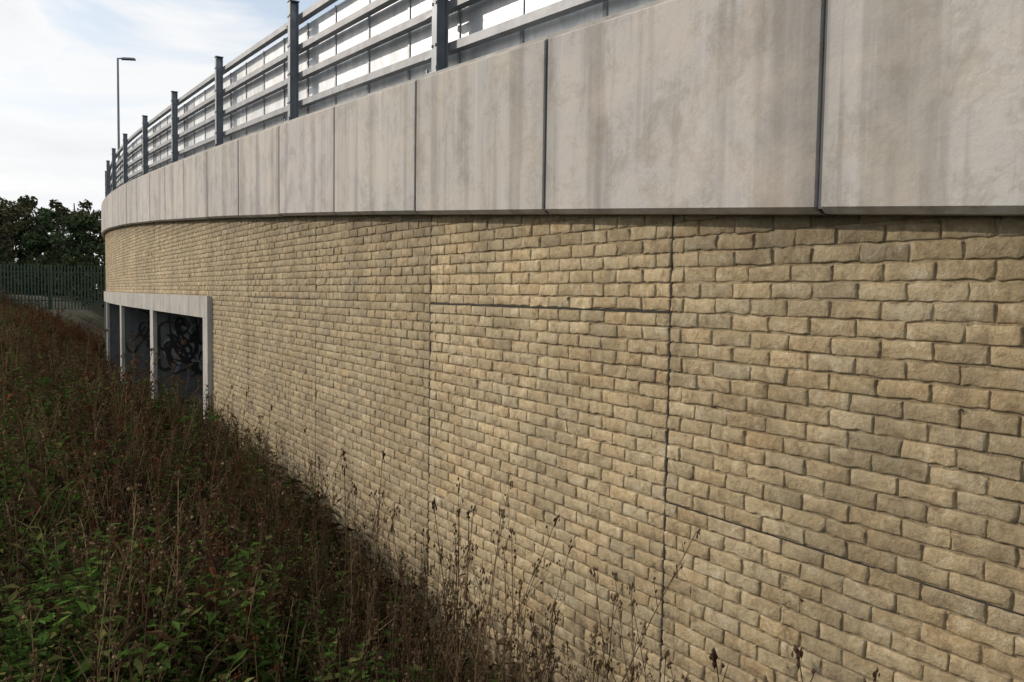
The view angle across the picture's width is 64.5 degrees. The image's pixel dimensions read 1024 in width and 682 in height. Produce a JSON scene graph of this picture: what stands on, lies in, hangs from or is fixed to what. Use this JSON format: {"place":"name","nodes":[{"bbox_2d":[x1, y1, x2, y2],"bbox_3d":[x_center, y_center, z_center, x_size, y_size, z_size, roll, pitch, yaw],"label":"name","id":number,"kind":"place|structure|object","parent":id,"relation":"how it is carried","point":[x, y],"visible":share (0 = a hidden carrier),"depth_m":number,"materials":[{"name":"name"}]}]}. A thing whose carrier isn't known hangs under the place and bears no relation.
{"place":"outdoors","nodes":[
{"label":"outdoors","id":0,"kind":"place"},
{"bbox_2d":[0,290,337,681],"bbox_3d":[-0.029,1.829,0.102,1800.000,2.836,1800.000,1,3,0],"label":"ground","id":1,"kind":"structure","parent":0,"point":[96,316],"depth_m":53.72,"materials":[{"name":"brown soil"}]},
{"bbox_2d":[0,195,105,307],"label":"distant tree line","id":2,"kind":"object","parent":1,"relation":"on","point":[34,241],"visible":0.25,"depth_m":77.06,"materials":[{"name":"green plant"}]},
{"bbox_2d":[0,264,105,309],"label":"green palisade fence","id":3,"kind":"object","parent":1,"relation":"on","point":[50,300],"visible":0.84,"depth_m":39.94,"materials":[{"name":"metal"}]},
{"bbox_2d":[0,285,219,479],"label":"meadow weeds","id":4,"kind":"object","parent":1,"relation":"on","point":[61,329],"visible":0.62,"depth_m":32.85,"materials":[{"name":"plant"}]},
{"bbox_2d":[104,291,212,422],"bbox_3d":[-9.911,-0.967,26.001,4.945,6.311,25.623,-1,4,-30],"label":"concrete-framed underpass opening","id":5,"kind":"object","parent":1,"relation":"on","point":[170,320],"visible":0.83,"depth_m":19.23,"materials":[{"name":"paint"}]},
{"bbox_2d":[107,219,211,295],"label":"brick wall","id":6,"kind":"structure","parent":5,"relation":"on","point":[165,263],"depth_m":17.56,"materials":[{"name":"beige brick"}]},
{"bbox_2d":[0,311,576,681],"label":"dry weeds","id":7,"kind":"object","parent":1,"relation":"on","point":[102,407],"visible":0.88,"depth_m":5.24,"materials":[{"name":"brown plant"}]},
{"bbox_2d":[179,387,879,681],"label":"tall dry stalks","id":8,"kind":"object","parent":1,"relation":"on","point":[455,642],"visible":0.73,"depth_m":4.64,"materials":[{"name":"brown plant"}]},
{"bbox_2d":[212,215,1023,681],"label":"brick wall","id":9,"kind":"structure","parent":1,"relation":"on","point":[902,419],"depth_m":4.26,"materials":[{"name":"beige brick"}]},
{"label":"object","id":10,"kind":"object","parent":1,"relation":"on","visible":0},
{"bbox_2d":[315,228,316,515],"bbox_3d":[-2.287,0.742,9.509,0.027,4.383,0.011,-1,4,-33],"label":"movement joint","id":11,"kind":"object","parent":10,"relation":"attached to","point":[316,327],"visible":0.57,"depth_m":9.43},
{"bbox_2d":[427,215,431,626],"bbox_3d":[-0.710,1.008,7.053,0.027,4.178,0.011,-1,4,-33],"label":"movement joint","id":12,"kind":"object","parent":10,"relation":"attached to","point":[429,413],"visible":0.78,"depth_m":7.03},
{"bbox_2d":[105,215,1023,681],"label":"bricks","id":13,"kind":"object","parent":10,"relation":"part of","point":[443,279],"visible":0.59,"depth_m":4.60,"materials":[{"name":"beige brick"}]},
{"bbox_2d":[259,297,315,299],"bbox_3d":[-3.072,-0.568,10.698,0.028,0.007,2.990,-1,4,-33],"label":"bed joint","id":14,"kind":"object","parent":13,"relation":"on","point":[285,298],"visible":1,"depth_m":10.33,"materials":[{"name":"grey concrete"}]},
{"bbox_2d":[431,303,669,312],"bbox_3d":[0.102,-0.243,5.748,0.027,0.012,2.910,-1,4,-33],"label":"bed joint","id":15,"kind":"object","parent":13,"relation":"on","point":[653,311],"visible":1,"depth_m":5.37,"materials":[{"name":"grey concrete"}]},
{"bbox_2d":[667,502,1023,615],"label":"bed joint","id":16,"kind":"object","parent":13,"relation":"on","point":[854,561],"visible":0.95,"depth_m":3.57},
{"bbox_2d":[660,215,673,681],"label":"movement joint","id":17,"kind":"object","parent":10,"relation":"attached to","point":[667,436],"visible":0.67,"depth_m":4.55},
{"bbox_2d":[0,0,344,288],"label":"sky","id":18,"kind":"structure","parent":0,"point":[58,58],"materials":[{"name":"white"}]},
{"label":"bridge deck","id":19,"kind":"structure","parent":0,"visible":0},
{"bbox_2d":[117,57,135,159],"bbox_3d":[-18.015,-9.468,37.897,0.851,7.468,0.260,-1,4,-25],"label":"street lamp","id":20,"kind":"object","parent":19,"relation":"on","point":[118,109],"visible":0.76,"depth_m":37.66,"materials":[{"name":"metal"}]},
{"bbox_2d":[101,0,1023,238],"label":"concrete parapet","id":21,"kind":"structure","parent":19,"relation":"on","point":[796,107],"depth_m":4.23,"materials":[{"name":"grey concrete"}]},
{"bbox_2d":[105,0,655,197],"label":"steel bridge railing","id":22,"kind":"object","parent":21,"relation":"on","point":[345,50],"visible":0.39,"depth_m":9.46,"materials":[{"name":"grey metal"}]}
]}

